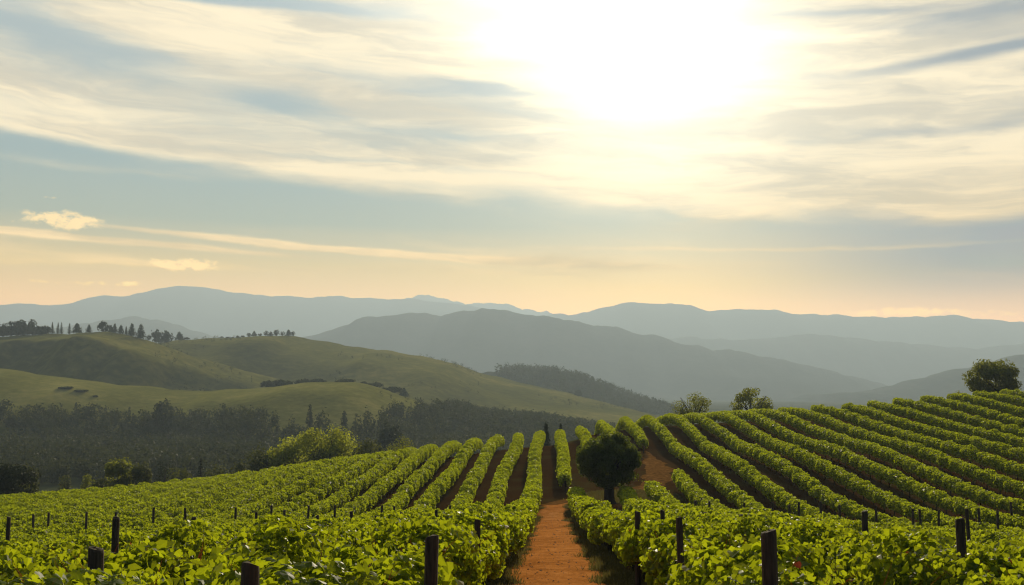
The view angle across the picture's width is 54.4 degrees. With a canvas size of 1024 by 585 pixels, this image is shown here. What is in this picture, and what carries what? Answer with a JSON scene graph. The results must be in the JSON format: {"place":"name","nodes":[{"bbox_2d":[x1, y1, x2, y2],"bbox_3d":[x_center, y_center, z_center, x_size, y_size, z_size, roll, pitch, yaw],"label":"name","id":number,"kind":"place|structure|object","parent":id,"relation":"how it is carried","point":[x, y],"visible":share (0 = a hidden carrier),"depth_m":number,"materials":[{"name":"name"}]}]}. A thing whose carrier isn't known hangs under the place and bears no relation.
{"place":"outdoors","nodes":[
{"label":"outdoors","id":0,"kind":"place"},
{"bbox_2d":[30,316,217,342],"bbox_3d":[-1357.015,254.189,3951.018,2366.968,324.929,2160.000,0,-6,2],"label":"mountain","id":1,"kind":"structure","parent":0,"point":[148,325],"depth_m":3806.77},
{"bbox_2d":[0,332,279,390],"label":"hill","id":2,"kind":"structure","parent":0,"point":[115,358],"depth_m":590.29,"materials":[{"name":"green plant"}]},
{"bbox_2d":[4,321,17,335],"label":"tree","id":3,"kind":"object","parent":2,"relation":"on","point":[10,323],"visible":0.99,"depth_m":653.50,"materials":[{"name":"green plant"}]},
{"bbox_2d":[15,319,32,334],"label":"tree","id":4,"kind":"object","parent":2,"relation":"on","point":[20,324],"visible":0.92,"depth_m":657.01,"materials":[{"name":"green plant"}]},
{"bbox_2d":[0,286,480,337],"bbox_3d":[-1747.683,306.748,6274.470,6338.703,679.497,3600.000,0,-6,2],"label":"mountain","id":5,"kind":"structure","parent":0,"point":[216,312],"depth_m":5848.40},
{"bbox_2d":[0,368,524,439],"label":"hill","id":6,"kind":"structure","parent":0,"point":[23,389],"depth_m":422.24,"materials":[{"name":"green plant"}]},
{"bbox_2d":[149,398,177,428],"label":"tree","id":7,"kind":"object","parent":6,"relation":"on","point":[161,408],"visible":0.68,"depth_m":373.43,"materials":[{"name":"green plant"}]},
{"bbox_2d":[303,404,315,434],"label":"conifer","id":8,"kind":"object","parent":6,"relation":"on","point":[310,422],"visible":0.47,"depth_m":345.08,"materials":[{"name":"green plant"}]},
{"bbox_2d":[0,397,679,484],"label":"wood","id":9,"kind":"object","parent":6,"relation":"on","point":[50,452],"visible":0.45,"depth_m":360.08,"materials":[{"name":"green plant"}]},
{"bbox_2d":[339,410,349,436],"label":"conifer","id":10,"kind":"object","parent":6,"relation":"on","point":[344,420],"visible":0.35,"depth_m":344.34,"materials":[{"name":"green plant"}]},
{"bbox_2d":[350,413,363,440],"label":"tree","id":11,"kind":"object","parent":6,"relation":"on","point":[357,426],"visible":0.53,"depth_m":344.13,"materials":[{"name":"green plant"}]},
{"bbox_2d":[157,335,666,425],"bbox_3d":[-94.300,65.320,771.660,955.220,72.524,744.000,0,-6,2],"label":"hill","id":12,"kind":"structure","parent":0,"point":[291,358],"depth_m":718.55,"materials":[{"name":"green plant"}]},
{"bbox_2d":[151,329,173,342],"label":"tree","id":13,"kind":"object","parent":12,"relation":"on","point":[165,337],"visible":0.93,"depth_m":784.94,"materials":[{"name":"green plant"}]},
{"bbox_2d":[102,331,627,408],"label":"scrub","id":14,"kind":"object","parent":12,"relation":"on","point":[339,372],"visible":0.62,"depth_m":656.94,"materials":[{"name":"green plant"}]},
{"bbox_2d":[406,295,551,315],"bbox_3d":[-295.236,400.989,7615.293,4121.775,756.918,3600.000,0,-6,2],"label":"mountain","id":15,"kind":"structure","parent":0,"point":[508,307],"depth_m":7415.42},
{"bbox_2d":[0,0,1023,321],"label":"sky","id":16,"kind":"structure","parent":0,"point":[854,158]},
{"bbox_2d":[19,400,1023,584],"bbox_3d":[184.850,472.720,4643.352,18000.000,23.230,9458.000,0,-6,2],"label":"ground","id":17,"kind":"structure","parent":0,"point":[553,490],"depth_m":74.02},
{"bbox_2d":[5,517,10,543],"bbox_3d":[-12.533,6.582,24.686,0.103,2.017,0.114,0,-6,2],"label":"trellis post","id":18,"kind":"object","parent":17,"relation":"on","point":[8,522],"visible":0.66,"depth_m":24.73,"materials":[{"name":"brown wood"}]},
{"bbox_2d":[0,462,41,494],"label":"bush","id":19,"kind":"object","parent":17,"relation":"on","point":[10,476],"visible":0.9,"depth_m":105.68,"materials":[{"name":"green plant"}]},
{"bbox_2d":[16,463,38,494],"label":"bush","id":20,"kind":"object","parent":17,"relation":"on","point":[31,468],"visible":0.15,"depth_m":112.55,"materials":[{"name":"green plant"}]},
{"bbox_2d":[0,489,77,500],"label":"vine row","id":21,"kind":"object","parent":17,"relation":"on","point":[29,495],"visible":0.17,"depth_m":81.29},
{"bbox_2d":[0,486,100,503],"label":"vine row","id":22,"kind":"object","parent":17,"relation":"on","point":[18,499],"visible":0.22,"depth_m":80.01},
{"bbox_2d":[0,484,125,505],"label":"vine row","id":23,"kind":"object","parent":17,"relation":"on","point":[39,499],"visible":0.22,"depth_m":76.31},
{"bbox_2d":[56,474,72,491],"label":"bush","id":24,"kind":"object","parent":17,"relation":"on","point":[64,485],"visible":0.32,"depth_m":135.87,"materials":[{"name":"green plant"}]},
{"bbox_2d":[0,482,150,512],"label":"vine row","id":25,"kind":"object","parent":17,"relation":"on","point":[73,496],"visible":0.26,"depth_m":75.03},
{"bbox_2d":[80,473,95,489],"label":"bush","id":26,"kind":"object","parent":17,"relation":"on","point":[87,483],"visible":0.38,"depth_m":128.30,"materials":[{"name":"green plant"}]},
{"bbox_2d":[0,478,179,513],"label":"vine row","id":27,"kind":"object","parent":17,"relation":"on","point":[61,502],"visible":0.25,"depth_m":72.55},
{"bbox_2d":[88,546,103,570],"bbox_3d":[-2.991,2.762,7.116,0.156,1.851,0.116,0,-6,2],"label":"trellis post","id":28,"kind":"object","parent":17,"relation":"on","point":[95,557],"visible":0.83,"depth_m":7.17,"materials":[{"name":"brown wood"}]},
{"bbox_2d":[90,478,108,487],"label":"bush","id":29,"kind":"object","parent":17,"relation":"on","point":[99,484],"visible":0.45,"depth_m":118.13,"materials":[{"name":"green plant"}]},
{"bbox_2d":[0,477,203,517],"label":"vine row","id":30,"kind":"object","parent":17,"relation":"on","point":[151,488],"visible":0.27,"depth_m":69.57,"materials":[{"name":"green plant"}]},
{"bbox_2d":[0,473,227,521],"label":"vine row","id":31,"kind":"object","parent":17,"relation":"on","point":[94,503],"visible":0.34,"depth_m":66.97,"materials":[{"name":"green plant"}]},
{"bbox_2d":[111,516,119,553],"bbox_3d":[-4.834,3.671,12.065,0.089,1.878,0.086,0,-6,2],"label":"trellis post","id":32,"kind":"object","parent":17,"relation":"on","point":[115,531],"visible":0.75,"depth_m":12.10,"materials":[{"name":"brown wood"}]},
{"bbox_2d":[103,457,135,486],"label":"tree","id":33,"kind":"object","parent":17,"relation":"on","point":[113,469],"visible":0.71,"depth_m":117.53,"materials":[{"name":"green plant"}]},
{"bbox_2d":[0,470,251,527],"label":"vine row","id":34,"kind":"object","parent":17,"relation":"on","point":[75,512],"visible":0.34,"depth_m":63.47,"materials":[{"name":"green plant"}]},
{"bbox_2d":[0,466,275,532],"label":"vine row","id":35,"kind":"object","parent":17,"relation":"on","point":[121,509],"visible":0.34,"depth_m":61.77,"materials":[{"name":"green plant"}]},
{"bbox_2d":[128,462,151,484],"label":"tree","id":36,"kind":"object","parent":17,"relation":"on","point":[143,472],"visible":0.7,"depth_m":117.54,"materials":[{"name":"green plant"}]},
{"bbox_2d":[0,463,299,536],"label":"vine row","id":37,"kind":"object","parent":17,"relation":"on","point":[181,502],"visible":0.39,"depth_m":61.65,"materials":[{"name":"green plant"}]},
{"bbox_2d":[1,459,321,540],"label":"vine row","id":38,"kind":"object","parent":17,"relation":"on","point":[217,498],"visible":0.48,"depth_m":59.24,"materials":[{"name":"green plant"}]},
{"bbox_2d":[153,453,176,481],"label":"tree","id":39,"kind":"object","parent":17,"relation":"on","point":[162,474],"visible":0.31,"depth_m":149.88,"materials":[{"name":"green plant"}]},
{"bbox_2d":[0,455,347,540],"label":"vine row","id":40,"kind":"object","parent":17,"relation":"on","point":[256,495],"visible":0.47,"depth_m":60.56,"materials":[{"name":"green plant"}]},
{"bbox_2d":[165,467,192,481],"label":"bush","id":41,"kind":"object","parent":17,"relation":"on","point":[185,472],"visible":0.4,"depth_m":127.60,"materials":[{"name":"green plant"}]},
{"bbox_2d":[0,453,370,542],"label":"vine row","id":42,"kind":"object","parent":17,"relation":"on","point":[297,488],"visible":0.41,"depth_m":64.73,"materials":[{"name":"green plant"}]},
{"bbox_2d":[21,450,391,542],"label":"vine row","id":43,"kind":"object","parent":17,"relation":"on","point":[323,488],"visible":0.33,"depth_m":65.14,"materials":[{"name":"green plant"}]},
{"bbox_2d":[0,447,416,547],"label":"vine row","id":44,"kind":"object","parent":17,"relation":"on","point":[352,488],"visible":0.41,"depth_m":65.14,"materials":[{"name":"green plant"}]},
{"bbox_2d":[202,464,230,477],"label":"bush","id":45,"kind":"object","parent":17,"relation":"on","point":[218,471],"visible":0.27,"depth_m":128.09,"materials":[{"name":"green plant"}]},
{"bbox_2d":[0,444,438,549],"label":"vine row","id":46,"kind":"object","parent":17,"relation":"on","point":[372,495],"visible":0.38,"depth_m":65.62,"materials":[{"name":"green plant"}]},
{"bbox_2d":[2,440,462,551],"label":"vine row","id":47,"kind":"object","parent":17,"relation":"on","point":[409,488],"visible":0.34,"depth_m":66.19,"materials":[{"name":"green plant"}]},
{"bbox_2d":[230,458,247,473],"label":"bush","id":48,"kind":"object","parent":17,"relation":"on","point":[239,467],"visible":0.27,"depth_m":125.19,"materials":[{"name":"green plant"}]},
{"bbox_2d":[15,437,482,555],"bbox_3d":[-5.134,10.159,55.132,1.950,5.741,90.124,0,-6,2],"label":"vine row","id":49,"kind":"object","parent":17,"relation":"on","point":[439,486],"visible":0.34,"depth_m":37.36,"materials":[{"name":"green plant"}]},
{"bbox_2d":[241,561,259,584],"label":"trellis post","id":50,"kind":"object","parent":17,"relation":"on","point":[250,573],"visible":1,"depth_m":3.50,"materials":[{"name":"brown wood"}]},
{"bbox_2d":[0,434,504,584],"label":"vine row","id":51,"kind":"object","parent":17,"relation":"on","point":[27,561],"visible":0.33,"depth_m":13.66,"materials":[{"name":"green plant"}]},
{"bbox_2d":[246,442,271,471],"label":"tree","id":52,"kind":"object","parent":17,"relation":"on","point":[254,463],"visible":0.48,"depth_m":125.20,"materials":[{"name":"green plant"}]},
{"bbox_2d":[0,432,523,584],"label":"vine row","id":53,"kind":"object","parent":17,"relation":"on","point":[146,562],"visible":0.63,"depth_m":10.85,"materials":[{"name":"green plant"}]},
{"bbox_2d":[268,410,280,440],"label":"tree","id":54,"kind":"object","parent":17,"relation":"on","point":[274,421],"visible":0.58,"depth_m":345.31,"materials":[{"name":"green plant"}]},
{"bbox_2d":[258,440,302,469],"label":"tree","id":55,"kind":"object","parent":17,"relation":"on","point":[286,455],"visible":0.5,"depth_m":126.70,"materials":[{"name":"green plant"}]},
{"bbox_2d":[283,414,297,440],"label":"tree","id":56,"kind":"object","parent":17,"relation":"on","point":[292,429],"visible":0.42,"depth_m":344.93,"materials":[{"name":"green plant"}]},
{"bbox_2d":[277,426,336,465],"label":"tree","id":57,"kind":"object","parent":17,"relation":"on","point":[304,443],"visible":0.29,"depth_m":129.58,"materials":[{"name":"green plant"}]},
{"bbox_2d":[306,447,337,461],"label":"bush","id":58,"kind":"object","parent":17,"relation":"on","point":[317,456],"visible":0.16,"depth_m":126.12,"materials":[{"name":"green plant"}]},
{"bbox_2d":[313,407,332,440],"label":"tree","id":59,"kind":"object","parent":17,"relation":"on","point":[319,423],"visible":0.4,"depth_m":344.77,"materials":[{"name":"green plant"}]},
{"bbox_2d":[316,424,361,459],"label":"tree","id":60,"kind":"object","parent":17,"relation":"on","point":[341,446],"visible":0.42,"depth_m":128.64,"materials":[{"name":"green plant"}]},
{"bbox_2d":[177,430,545,584],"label":"vine row","id":61,"kind":"object","parent":17,"relation":"on","point":[393,557],"visible":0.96,"depth_m":9.89,"materials":[{"name":"green plant"}]},
{"bbox_2d":[351,437,383,468],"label":"tree","id":62,"kind":"object","parent":17,"relation":"on","point":[366,446],"visible":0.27,"depth_m":129.20,"materials":[{"name":"green plant"}]},
{"bbox_2d":[359,407,376,439],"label":"tree","id":63,"kind":"object","parent":17,"relation":"on","point":[368,427],"visible":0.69,"depth_m":343.79,"materials":[{"name":"green plant"}]},
{"bbox_2d":[377,409,389,436],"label":"tree","id":64,"kind":"object","parent":17,"relation":"on","point":[381,421],"visible":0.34,"depth_m":343.85,"materials":[{"name":"green plant"}]},
{"bbox_2d":[377,422,405,450],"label":"tree","id":65,"kind":"object","parent":17,"relation":"on","point":[386,437],"visible":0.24,"depth_m":247.36,"materials":[{"name":"green plant"}]},
{"bbox_2d":[384,434,416,464],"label":"bush","id":66,"kind":"object","parent":17,"relation":"on","point":[396,448],"visible":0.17,"depth_m":134.88,"materials":[{"name":"green plant"}]},
{"bbox_2d":[424,535,438,584],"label":"trellis post","id":67,"kind":"object","parent":17,"relation":"on","point":[431,560],"visible":1,"depth_m":7.25,"materials":[{"name":"brown wood"}]},
{"bbox_2d":[543,422,550,445],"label":"conifer","id":68,"kind":"object","parent":17,"relation":"on","point":[547,437],"visible":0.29,"depth_m":133.50,"materials":[{"name":"green plant"}]},
{"bbox_2d":[554,429,571,491],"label":"vine row","id":69,"kind":"object","parent":17,"relation":"on","point":[563,468],"visible":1,"depth_m":74.26,"materials":[{"name":"green plant"}]},
{"bbox_2d":[481,503,646,584],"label":"grass","id":70,"kind":"structure","parent":17,"relation":"on","point":[605,560],"depth_m":20.79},
{"bbox_2d":[575,425,591,446],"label":"vine row","id":71,"kind":"object","parent":17,"relation":"on","point":[583,434],"visible":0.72,"depth_m":92.85,"materials":[{"name":"green plant"}]},
{"bbox_2d":[594,420,615,436],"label":"vine row","id":72,"kind":"object","parent":17,"relation":"on","point":[601,426],"visible":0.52,"depth_m":106.80,"materials":[{"name":"green plant"}]},
{"bbox_2d":[575,431,641,503],"bbox_3d":[5.783,10.618,59.604,3.981,4.648,4.196,0,-6,2],"label":"round tree","id":73,"kind":"object","parent":17,"relation":"on","point":[606,462],"visible":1,"depth_m":58.54,"materials":[{"name":"green plant"}]},
{"bbox_2d":[615,416,648,452],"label":"vine row","id":74,"kind":"object","parent":17,"relation":"on","point":[633,429],"visible":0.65,"depth_m":98.03,"materials":[{"name":"green plant"}]},
{"bbox_2d":[586,489,685,503],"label":"grass","id":75,"kind":"structure","parent":17,"relation":"on","point":[599,494],"depth_m":63.54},
{"bbox_2d":[635,511,640,584],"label":"trellis post","id":76,"kind":"object","parent":17,"relation":"on","point":[637,567],"visible":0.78,"depth_m":14.89,"materials":[{"name":"brown wood"}]},
{"bbox_2d":[676,517,683,565],"bbox_3d":[1.663,3.117,9.674,0.121,1.841,0.076,-4,-7,32],"label":"trellis post","id":77,"kind":"object","parent":17,"relation":"on","point":[679,536],"visible":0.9,"depth_m":9.73,"materials":[{"name":"brown wood"}]},
{"bbox_2d":[670,392,711,423],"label":"tree","id":78,"kind":"object","parent":17,"relation":"on","point":[694,401],"visible":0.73,"depth_m":147.71,"materials":[{"name":"green plant"}]},
{"bbox_2d":[729,387,773,410],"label":"tree","id":79,"kind":"object","parent":17,"relation":"on","point":[747,395],"visible":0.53,"depth_m":143.29,"materials":[{"name":"green plant"}]},
{"bbox_2d":[761,529,777,584],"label":"trellis post","id":80,"kind":"object","parent":17,"relation":"on","point":[769,557],"visible":1,"depth_m":5.79,"materials":[{"name":"brown wood"}]},
{"bbox_2d":[567,486,999,584],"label":"vine row","id":81,"kind":"object","parent":17,"relation":"on","point":[723,556],"visible":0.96,"depth_m":10.71,"materials":[{"name":"green plant"}]},
{"bbox_2d":[616,486,1023,584],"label":"vine row","id":82,"kind":"object","parent":17,"relation":"on","point":[917,559],"visible":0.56,"depth_m":10.27,"materials":[{"name":"green plant"}]},
{"bbox_2d":[624,414,1020,544],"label":"vine row","id":83,"kind":"object","parent":17,"relation":"on","point":[727,488],"visible":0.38,"depth_m":67.44,"materials":[{"name":"green plant"}]},
{"bbox_2d":[638,480,1023,561],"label":"vine row","id":84,"kind":"object","parent":17,"relation":"on","point":[655,491],"visible":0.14,"depth_m":25.73,"materials":[{"name":"green plant"}]},
{"bbox_2d":[656,413,1022,543],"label":"vine row","id":85,"kind":"object","parent":17,"relation":"on","point":[781,497],"visible":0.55,"depth_m":63.84,"materials":[{"name":"green plant"}]},
{"bbox_2d":[660,412,1022,538],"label":"vine row","id":86,"kind":"object","parent":17,"relation":"on","point":[813,488],"visible":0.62,"depth_m":64.44,"materials":[{"name":"green plant"}]},
{"bbox_2d":[671,468,1023,545],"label":"vine row","id":87,"kind":"object","parent":17,"relation":"on","point":[690,490],"visible":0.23,"depth_m":51.48,"materials":[{"name":"green plant"}]},
{"bbox_2d":[700,411,1023,532],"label":"vine row","id":88,"kind":"object","parent":17,"relation":"on","point":[851,481],"visible":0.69,"depth_m":64.34,"materials":[{"name":"green plant"}]},
{"bbox_2d":[861,510,867,531],"bbox_3d":[7.117,5.336,20.048,0.131,1.869,0.187,0,-6,2],"label":"trellis post","id":89,"kind":"object","parent":17,"relation":"on","point":[864,515],"visible":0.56,"depth_m":20.04,"materials":[{"name":"brown wood"}]},
{"bbox_2d":[714,410,1023,528],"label":"vine row","id":90,"kind":"object","parent":17,"relation":"on","point":[924,491],"visible":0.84,"depth_m":65.26,"materials":[{"name":"green plant"}]},
{"bbox_2d":[748,408,1023,516],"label":"vine row","id":91,"kind":"object","parent":17,"relation":"on","point":[955,485],"visible":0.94,"depth_m":69.19,"materials":[{"name":"green plant"}]},
{"bbox_2d":[778,407,1023,497],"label":"vine row","id":92,"kind":"object","parent":17,"relation":"on","point":[917,450],"visible":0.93,"depth_m":74.32,"materials":[{"name":"green plant"}]},
{"bbox_2d":[810,404,1023,480],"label":"vine row","id":93,"kind":"object","parent":17,"relation":"on","point":[984,459],"visible":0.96,"depth_m":79.27,"materials":[{"name":"green plant"}]},
{"bbox_2d":[841,402,1023,463],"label":"vine row","id":94,"kind":"object","parent":17,"relation":"on","point":[988,446],"visible":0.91,"depth_m":85.36,"materials":[{"name":"green plant"}]},
{"bbox_2d":[867,400,1023,447],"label":"vine row","id":95,"kind":"object","parent":17,"relation":"on","point":[1012,440],"visible":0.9,"depth_m":90.69,"materials":[{"name":"green plant"}]},
{"bbox_2d":[892,397,1023,436],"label":"vine row","id":96,"kind":"object","parent":17,"relation":"on","point":[957,415],"visible":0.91,"depth_m":95.72,"materials":[{"name":"green plant"}]},
{"bbox_2d":[955,518,966,557],"bbox_3d":[4.285,3.116,9.405,0.093,1.939,0.137,0,-6,2],"label":"trellis post","id":97,"kind":"object","parent":17,"relation":"on","point":[961,548],"visible":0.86,"depth_m":9.48,"materials":[{"name":"brown wood"}]},
{"bbox_2d":[965,509,970,540],"bbox_3d":[11.939,6.718,25.969,0.158,2.112,0.098,-1,-6,14],"label":"trellis post","id":98,"kind":"object","parent":17,"relation":"on","point":[967,524],"visible":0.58,"depth_m":26.01,"materials":[{"name":"brown wood"}]},
{"bbox_2d":[920,395,1023,428],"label":"vine row","id":99,"kind":"object","parent":17,"relation":"on","point":[996,415],"visible":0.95,"depth_m":98.99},
{"bbox_2d":[946,392,1023,417],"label":"vine row","id":100,"kind":"object","parent":17,"relation":"on","point":[1005,407],"visible":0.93,"depth_m":102.12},
{"bbox_2d":[961,359,1021,393],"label":"tree","id":101,"kind":"object","parent":17,"relation":"on","point":[1001,376],"visible":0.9,"depth_m":121.69,"materials":[{"name":"green plant"}]},
{"bbox_2d":[972,390,1023,407],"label":"vine row","id":102,"kind":"object","parent":17,"relation":"on","point":[1008,398],"visible":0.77,"depth_m":105.68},
{"bbox_2d":[999,389,1023,398],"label":"vine row","id":103,"kind":"object","parent":17,"relation":"on","point":[1016,392],"visible":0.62,"depth_m":109.95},
{"bbox_2d":[504,503,630,584],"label":"path","id":104,"kind":"structure","parent":0,"point":[554,569],"depth_m":23.06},
{"bbox_2d":[516,508,600,583],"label":"pebbles","id":105,"kind":"object","parent":104,"relation":"on","point":[550,553],"visible":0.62,"depth_m":24.48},
{"bbox_2d":[482,372,673,414],"bbox_3d":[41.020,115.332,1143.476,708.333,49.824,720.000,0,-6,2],"label":"hill","id":106,"kind":"structure","parent":0,"point":[497,373],"depth_m":1064.58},
{"bbox_2d":[495,363,680,414],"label":"wood","id":107,"kind":"object","parent":106,"relation":"on","point":[645,403],"visible":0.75,"depth_m":1035.46,"materials":[{"name":"green plant"}]},
{"bbox_2d":[302,308,886,400],"bbox_3d":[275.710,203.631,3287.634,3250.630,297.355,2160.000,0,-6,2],"label":"mountain","id":108,"kind":"structure","parent":0,"point":[483,340],"depth_m":2899.40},
{"bbox_2d":[541,451,673,504],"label":"track","id":109,"kind":"structure","parent":0,"point":[657,470],"depth_m":74.84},
{"bbox_2d":[547,302,1023,348],"bbox_3d":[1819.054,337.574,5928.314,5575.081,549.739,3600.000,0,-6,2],"label":"mountain","id":110,"kind":"structure","parent":0,"point":[670,321],"depth_m":5472.39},
{"bbox_2d":[669,334,1023,385],"bbox_3d":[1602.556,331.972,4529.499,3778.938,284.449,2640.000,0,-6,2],"label":"mountain","id":111,"kind":"structure","parent":0,"point":[888,363],"depth_m":4146.01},
{"bbox_2d":[733,354,1023,403],"bbox_3d":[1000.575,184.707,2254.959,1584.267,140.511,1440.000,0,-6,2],"label":"mountain","id":112,"kind":"structure","parent":0,"point":[943,384],"depth_m":2128.33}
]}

